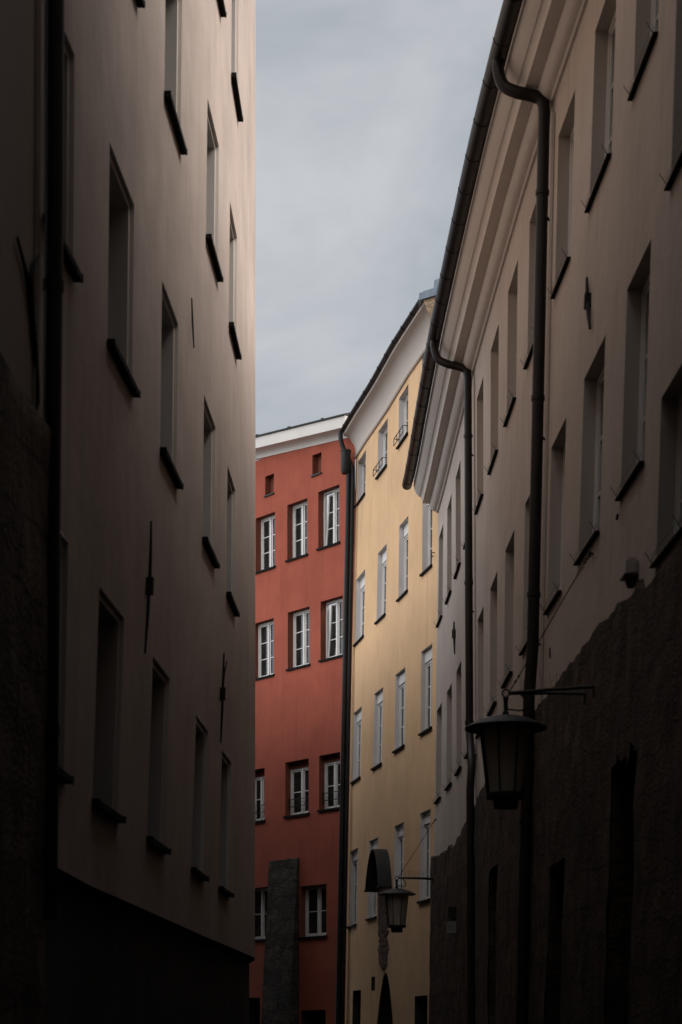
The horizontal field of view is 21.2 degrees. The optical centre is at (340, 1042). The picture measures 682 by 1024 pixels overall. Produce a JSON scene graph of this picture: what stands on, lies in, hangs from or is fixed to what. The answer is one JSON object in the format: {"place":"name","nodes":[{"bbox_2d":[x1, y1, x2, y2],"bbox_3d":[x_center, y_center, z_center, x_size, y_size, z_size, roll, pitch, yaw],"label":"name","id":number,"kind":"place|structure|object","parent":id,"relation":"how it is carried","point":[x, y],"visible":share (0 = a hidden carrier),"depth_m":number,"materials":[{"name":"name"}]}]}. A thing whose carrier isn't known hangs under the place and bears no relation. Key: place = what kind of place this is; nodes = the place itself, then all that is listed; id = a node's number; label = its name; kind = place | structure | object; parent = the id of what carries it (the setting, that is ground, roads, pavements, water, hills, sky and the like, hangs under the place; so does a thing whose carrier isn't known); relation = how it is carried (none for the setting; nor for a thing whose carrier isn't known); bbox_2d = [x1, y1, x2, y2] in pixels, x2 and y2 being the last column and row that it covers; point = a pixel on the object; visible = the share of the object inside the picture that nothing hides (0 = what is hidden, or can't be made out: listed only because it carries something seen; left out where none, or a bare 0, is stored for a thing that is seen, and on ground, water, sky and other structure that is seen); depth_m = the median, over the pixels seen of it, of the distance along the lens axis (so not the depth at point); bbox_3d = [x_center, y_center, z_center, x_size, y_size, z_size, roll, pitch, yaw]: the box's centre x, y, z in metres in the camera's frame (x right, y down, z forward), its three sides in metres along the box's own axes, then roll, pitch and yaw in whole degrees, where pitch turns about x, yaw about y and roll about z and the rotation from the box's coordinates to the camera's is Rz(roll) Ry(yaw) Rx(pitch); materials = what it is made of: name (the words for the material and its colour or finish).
{"place":"outdoors","nodes":[
{"label":"outdoors","id":0,"kind":"place"},
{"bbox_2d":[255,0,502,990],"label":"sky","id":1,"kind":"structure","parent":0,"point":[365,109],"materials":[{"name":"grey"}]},
{"label":"ground","id":2,"kind":"structure","parent":0,"visible":0},
{"bbox_2d":[0,0,50,1023],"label":"town house","id":3,"kind":"structure","parent":2,"relation":"on","point":[25,440],"depth_m":10.51,"materials":[{"name":"brown paint"}]},
{"bbox_2d":[38,0,255,1023],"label":"town house","id":4,"kind":"structure","parent":2,"relation":"on","point":[147,334],"depth_m":15.34,"materials":[{"name":"beige paint"}]},
{"bbox_2d":[43,0,83,282],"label":"window","id":5,"kind":"structure","parent":4,"relation":"in","point":[68,258],"depth_m":12.03,"materials":[{"name":"white paint"}]},
{"bbox_2d":[58,532,73,784],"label":"window","id":6,"kind":"structure","parent":4,"relation":"in","point":[63,775],"depth_m":12.06,"materials":[{"name":"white paint"}]},
{"bbox_2d":[92,587,125,823],"bbox_3d":[-1.931,-2.509,13.736,0.437,1.602,1.070,0,0,3],"label":"window","id":7,"kind":"structure","parent":4,"relation":"in","point":[110,621],"depth_m":14.19,"materials":[{"name":"white paint"}]},
{"bbox_2d":[107,144,140,397],"bbox_3d":[-1.818,-5.789,13.730,0.433,1.502,1.070,0,0,4],"label":"window","id":8,"kind":"structure","parent":4,"relation":"in","point":[121,205],"depth_m":14.18,"materials":[{"name":"white paint"}]},
{"bbox_2d":[135,0,144,8],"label":"window","id":9,"kind":"structure","parent":4,"relation":"in","point":[140,3],"depth_m":14.20,"materials":[{"name":"black paint"}]},
{"bbox_2d":[146,657,170,854],"bbox_3d":[-1.794,-2.509,16.115,0.434,1.602,1.030,0,0,3],"label":"window","id":10,"kind":"structure","parent":4,"relation":"in","point":[160,681],"depth_m":16.55,"materials":[{"name":"white paint"}]},
{"bbox_2d":[160,281,183,489],"bbox_3d":[-1.680,-5.789,16.108,0.433,1.502,1.029,0,0,3],"label":"window","id":11,"kind":"structure","parent":4,"relation":"in","point":[169,330],"depth_m":16.54,"materials":[{"name":"white paint"}]},
{"bbox_2d":[164,0,187,154],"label":"window","id":12,"kind":"structure","parent":4,"relation":"in","point":[173,8],"depth_m":16.54,"materials":[{"name":"white paint"}]},
{"bbox_2d":[191,715,208,881],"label":"window","id":13,"kind":"structure","parent":4,"relation":"in","point":[201,742],"depth_m":19.32,"materials":[{"name":"white paint"}]},
{"bbox_2d":[202,396,219,568],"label":"window","id":14,"kind":"structure","parent":4,"relation":"in","point":[209,426],"depth_m":19.32,"materials":[{"name":"white paint"}]},
{"bbox_2d":[206,102,223,282],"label":"window","id":15,"kind":"structure","parent":4,"relation":"in","point":[212,142],"depth_m":19.32,"materials":[{"name":"white paint"}]},
{"bbox_2d":[218,0,226,16],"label":"window","id":16,"kind":"structure","parent":4,"relation":"in","point":[223,13],"depth_m":19.23,"materials":[{"name":"black paint"}]},
{"bbox_2d":[218,750,233,897],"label":"window","id":17,"kind":"structure","parent":4,"relation":"in","point":[224,850],"depth_m":21.52,"materials":[{"name":"white paint"}]},
{"bbox_2d":[210,0,242,121],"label":"window","id":18,"kind":"structure","parent":4,"relation":"in","point":[235,3],"depth_m":21.52,"materials":[{"name":"white paint"}]},
{"bbox_2d":[226,465,239,616],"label":"window","id":19,"kind":"structure","parent":4,"relation":"in","point":[230,574],"depth_m":21.52,"materials":[{"name":"white paint"}]},
{"bbox_2d":[229,204,241,359],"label":"window","id":20,"kind":"structure","parent":4,"relation":"in","point":[233,237],"depth_m":21.52,"materials":[{"name":"white paint"}]},
{"bbox_2d":[249,412,354,1023],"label":"town house","id":21,"kind":"structure","parent":2,"relation":"on","point":[302,471],"depth_m":44.98,"materials":[{"name":"red paint"}]},
{"bbox_2d":[249,998,259,1023],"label":"door","id":22,"kind":"structure","parent":21,"relation":"in","point":[254,1003],"depth_m":46.86,"materials":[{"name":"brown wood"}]},
{"bbox_2d":[255,768,264,822],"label":"window","id":23,"kind":"structure","parent":21,"relation":"in","point":[259,773],"depth_m":46.52,"materials":[{"name":"white paint"}]},
{"bbox_2d":[255,887,267,940],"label":"window","id":24,"kind":"structure","parent":21,"relation":"in","point":[261,893],"depth_m":46.47,"materials":[{"name":"white paint"}]},
{"bbox_2d":[255,618,273,679],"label":"window","id":25,"kind":"structure","parent":21,"relation":"in","point":[264,630],"depth_m":46.39,"materials":[{"name":"white paint"}]},
{"bbox_2d":[255,512,275,573],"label":"window","id":26,"kind":"structure","parent":21,"relation":"in","point":[265,525],"depth_m":46.36,"materials":[{"name":"white paint"}]},
{"bbox_2d":[283,758,308,817],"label":"window","id":27,"kind":"structure","parent":21,"relation":"in","point":[296,772],"depth_m":45.36,"materials":[{"name":"white paint"}]},
{"bbox_2d":[285,498,307,562],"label":"window","id":28,"kind":"structure","parent":21,"relation":"in","point":[297,511],"depth_m":45.36,"materials":[{"name":"white paint"}]},
{"bbox_2d":[286,606,309,670],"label":"window","id":29,"kind":"structure","parent":21,"relation":"in","point":[298,620],"depth_m":45.33,"materials":[{"name":"white paint"}]},
{"bbox_2d":[298,884,326,938],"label":"window","id":30,"kind":"structure","parent":21,"relation":"in","point":[313,897],"depth_m":44.90,"materials":[{"name":"white paint"}]},
{"bbox_2d":[301,1010,325,1023],"bbox_3d":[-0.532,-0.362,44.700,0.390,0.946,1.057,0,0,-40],"label":"door","id":31,"kind":"structure","parent":21,"relation":"in","point":[307,1016],"depth_m":45.00,"materials":[{"name":"brown wood"}]},
{"bbox_2d":[316,485,339,550],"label":"window","id":32,"kind":"structure","parent":21,"relation":"in","point":[328,528],"depth_m":44.45,"materials":[{"name":"white paint"}]},
{"bbox_2d":[317,752,339,811],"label":"window","id":33,"kind":"structure","parent":21,"relation":"in","point":[329,764],"depth_m":44.39,"materials":[{"name":"white paint"}]},
{"bbox_2d":[318,595,342,661],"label":"window","id":34,"kind":"structure","parent":21,"relation":"in","point":[332,642],"depth_m":44.38,"materials":[{"name":"white paint"}]},
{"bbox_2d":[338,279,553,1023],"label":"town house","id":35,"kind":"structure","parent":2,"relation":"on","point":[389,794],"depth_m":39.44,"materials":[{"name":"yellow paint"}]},
{"bbox_2d":[346,848,357,928],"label":"window","id":36,"kind":"structure","parent":35,"relation":"in","point":[354,853],"depth_m":43.19,"materials":[{"name":"white paint"}]},
{"bbox_2d":[350,706,361,783],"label":"window","id":37,"kind":"structure","parent":35,"relation":"in","point":[358,714],"depth_m":43.06,"materials":[{"name":"white paint"}]},
{"bbox_2d":[352,990,360,1023],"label":"door","id":38,"kind":"structure","parent":35,"relation":"in","point":[356,1009],"depth_m":42.54,"materials":[{"name":"brown wood"}]},
{"bbox_2d":[353,570,364,646],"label":"window","id":39,"kind":"structure","parent":35,"relation":"in","point":[360,582],"depth_m":43.09,"materials":[{"name":"white paint"}]},
{"bbox_2d":[354,450,365,507],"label":"window","id":40,"kind":"structure","parent":35,"relation":"in","point":[362,462],"depth_m":43.24,"materials":[{"name":"white paint"}]},
{"bbox_2d":[365,837,377,920],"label":"window","id":41,"kind":"structure","parent":35,"relation":"in","point":[373,844],"depth_m":41.09,"materials":[{"name":"white paint"}]},
{"bbox_2d":[371,976,374,990],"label":"window","id":42,"kind":"structure","parent":35,"relation":"in","point":[372,978],"depth_m":40.62,"materials":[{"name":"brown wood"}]},
{"bbox_2d":[370,687,382,769],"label":"window","id":43,"kind":"structure","parent":35,"relation":"in","point":[378,696],"depth_m":40.88,"materials":[{"name":"white paint"}]},
{"bbox_2d":[363,849,391,891],"bbox_3d":[0.806,-3.754,39.571,0.336,0.886,1.297,0,0,-13],"label":"shrine hood","id":44,"kind":"object","parent":35,"relation":"attached to","point":[378,876],"visible":1,"depth_m":39.32,"materials":[{"name":"black metal"}]},
{"bbox_2d":[373,418,387,479],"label":"window","id":45,"kind":"structure","parent":35,"relation":"in","point":[383,432],"depth_m":41.02,"materials":[{"name":"white paint"}]},
{"bbox_2d":[374,544,386,624],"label":"window","id":46,"kind":"structure","parent":35,"relation":"in","point":[381,573],"depth_m":40.84,"materials":[{"name":"white paint"}]},
{"bbox_2d":[378,973,392,1023],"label":"door","id":47,"kind":"structure","parent":35,"relation":"in","point":[385,1009],"depth_m":40.26,"materials":[{"name":"brown wood"}]},
{"bbox_2d":[392,667,404,753],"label":"window","id":48,"kind":"structure","parent":35,"relation":"in","point":[400,676],"depth_m":38.93,"materials":[{"name":"white paint"}]},
{"bbox_2d":[394,822,403,888],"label":"window","id":49,"kind":"structure","parent":35,"relation":"in","point":[398,829],"depth_m":38.85,"materials":[{"name":"white paint"}]},
{"bbox_2d":[393,385,407,448],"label":"window","id":50,"kind":"structure","parent":35,"relation":"in","point":[403,400],"depth_m":38.98,"materials":[{"name":"white paint"}]},
{"bbox_2d":[396,516,407,601],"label":"window","id":51,"kind":"structure","parent":35,"relation":"in","point":[403,528],"depth_m":38.81,"materials":[{"name":"white paint"}]},
{"bbox_2d":[415,995,426,1023],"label":"door","id":52,"kind":"structure","parent":35,"relation":"in","point":[420,1001],"depth_m":37.19,"materials":[{"name":"brown wood"}]},
{"bbox_2d":[417,809,430,903],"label":"window","id":53,"kind":"structure","parent":35,"relation":"in","point":[424,885],"depth_m":36.88,"materials":[{"name":"white paint"}]},
{"bbox_2d":[418,644,431,735],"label":"window","id":54,"kind":"structure","parent":35,"relation":"in","point":[426,655],"depth_m":36.85,"materials":[{"name":"white paint"}]},
{"bbox_2d":[419,503,431,576],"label":"window","id":55,"kind":"structure","parent":35,"relation":"in","point":[426,511],"depth_m":36.90,"materials":[{"name":"white paint"}]},
{"bbox_2d":[402,0,681,1023],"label":"town house","id":56,"kind":"structure","parent":2,"relation":"on","point":[544,454],"depth_m":18.48,"materials":[{"name":"beige paint"}]},
{"bbox_2d":[377,819,436,932],"bbox_3d":[1.234,-3.210,35.005,1.179,2.188,0.749,0,0,43],"label":"street lantern","id":57,"kind":"object","parent":56,"relation":"attached to","point":[396,900],"visible":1,"depth_m":34.99,"materials":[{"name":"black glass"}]},
{"bbox_2d":[431,703,441,803],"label":"window","id":58,"kind":"structure","parent":56,"relation":"in","point":[439,712],"depth_m":35.08,"materials":[{"name":"white paint"}]},
{"bbox_2d":[434,526,442,627],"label":"window","id":59,"kind":"structure","parent":56,"relation":"in","point":[440,583],"depth_m":35.08,"materials":[{"name":"white paint"}]},
{"bbox_2d":[442,494,451,604],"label":"window","id":60,"kind":"structure","parent":56,"relation":"in","point":[449,510],"depth_m":33.22,"materials":[{"name":"white paint"}]},
{"bbox_2d":[443,683,451,790],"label":"window","id":61,"kind":"structure","parent":56,"relation":"in","point":[449,693],"depth_m":33.22,"materials":[{"name":"white paint"}]},
{"bbox_2d":[447,907,455,932],"bbox_3d":[1.875,-2.068,30.869,0.164,0.440,0.153,0,0,0],"label":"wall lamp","id":62,"kind":"object","parent":56,"relation":"attached to","point":[451,926],"visible":1,"depth_m":30.80,"materials":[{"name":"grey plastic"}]},
{"bbox_2d":[451,460,460,578],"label":"window","id":63,"kind":"structure","parent":56,"relation":"in","point":[458,477],"depth_m":31.40,"materials":[{"name":"white paint"}]},
{"bbox_2d":[453,662,461,775],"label":"window","id":64,"kind":"structure","parent":56,"relation":"in","point":[458,674],"depth_m":31.40,"materials":[{"name":"white paint"}]},
{"bbox_2d":[471,379,483,514],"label":"window","id":65,"kind":"structure","parent":56,"relation":"in","point":[480,494],"depth_m":27.55,"materials":[{"name":"white paint"}]},
{"bbox_2d":[474,606,483,738],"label":"window","id":66,"kind":"structure","parent":56,"relation":"in","point":[481,618],"depth_m":27.55,"materials":[{"name":"white paint"}]},
{"bbox_2d":[484,573,496,715],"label":"window","id":67,"kind":"structure","parent":56,"relation":"in","point":[493,590],"depth_m":25.62,"materials":[{"name":"white paint"}]},
{"bbox_2d":[484,324,498,474],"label":"window","id":68,"kind":"structure","parent":56,"relation":"in","point":[495,347],"depth_m":25.62,"materials":[{"name":"white paint"}]},
{"bbox_2d":[489,864,497,1023],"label":"door","id":69,"kind":"structure","parent":56,"relation":"in","point":[494,873],"depth_m":24.97,"materials":[{"name":"brown wood"}]},
{"bbox_2d":[497,531,513,688],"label":"window","id":70,"kind":"structure","parent":56,"relation":"in","point":[509,552],"depth_m":23.62,"materials":[{"name":"white paint"}]},
{"bbox_2d":[500,261,517,426],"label":"window","id":71,"kind":"structure","parent":56,"relation":"in","point":[512,293],"depth_m":23.62,"materials":[{"name":"white paint"}]},
{"bbox_2d":[515,495,529,655],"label":"window","id":72,"kind":"structure","parent":56,"relation":"in","point":[527,505],"depth_m":21.60,"materials":[{"name":"white paint"}]},
{"bbox_2d":[520,204,535,369],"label":"window","id":73,"kind":"structure","parent":56,"relation":"in","point":[532,226],"depth_m":21.60,"materials":[{"name":"white paint"}]},
{"bbox_2d":[465,550,594,809],"bbox_3d":[1.745,-3.323,16.532,1.254,2.391,0.750,0,0,16],"label":"street lantern","id":74,"kind":"object","parent":56,"relation":"attached to","point":[505,737],"visible":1,"depth_m":16.45,"materials":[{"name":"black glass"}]},
{"bbox_2d":[539,419,565,614],"bbox_3d":[2.312,-5.486,19.063,0.337,1.789,1.032,0,0,-2],"label":"window","id":75,"kind":"structure","parent":56,"relation":"in","point":[558,448],"depth_m":19.55,"materials":[{"name":"white paint"}]},
{"bbox_2d":[546,858,564,1023],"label":"door","id":76,"kind":"structure","parent":56,"relation":"in","point":[557,872],"depth_m":18.48,"materials":[{"name":"brown wood"}]},
{"bbox_2d":[547,91,574,298],"bbox_3d":[2.396,-8.861,19.069,0.336,1.739,1.031,0,0,-3],"label":"window","id":77,"kind":"structure","parent":56,"relation":"in","point":[565,138],"depth_m":19.55,"materials":[{"name":"white paint"}]},
{"bbox_2d":[569,335,605,565],"bbox_3d":[2.389,-5.486,16.969,0.344,1.789,1.161,0,0,-2],"label":"window","id":78,"kind":"structure","parent":56,"relation":"in","point":[593,399],"depth_m":17.52,"materials":[{"name":"white paint"}]},
{"bbox_2d":[581,0,615,212],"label":"window","id":79,"kind":"structure","parent":56,"relation":"in","point":[604,52],"depth_m":17.52,"materials":[{"name":"white paint"}]},
{"bbox_2d":[605,750,636,1023],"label":"door","id":80,"kind":"structure","parent":56,"relation":"in","point":[622,831],"depth_m":15.08,"materials":[{"name":"brown wood"}]},
{"bbox_2d":[620,557,638,588],"bbox_3d":[2.313,-3.757,14.598,0.130,0.240,0.174,0,0,0],"label":"security camera","id":81,"kind":"object","parent":56,"relation":"attached to","point":[630,575],"visible":1,"depth_m":14.55,"materials":[{"name":"grey paint"}]},
{"bbox_2d":[610,240,650,500],"bbox_3d":[2.469,-5.486,14.939,0.344,1.789,1.040,0,0,-2],"label":"window","id":82,"kind":"structure","parent":56,"relation":"in","point":[637,313],"depth_m":15.43,"materials":[{"name":"white paint"}]},
{"bbox_2d":[623,0,658,100],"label":"window","id":83,"kind":"structure","parent":56,"relation":"in","point":[646,30],"depth_m":15.43,"materials":[{"name":"white paint"}]},
{"bbox_2d":[645,364,681,567],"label":"window","id":84,"kind":"structure","parent":56,"relation":"in","point":[669,520],"depth_m":13.85,"materials":[{"name":"white paint"}]},
{"bbox_2d":[659,0,681,190],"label":"window","id":85,"kind":"structure","parent":56,"relation":"in","point":[676,163],"depth_m":13.75,"materials":[{"name":"white paint"}]}
]}

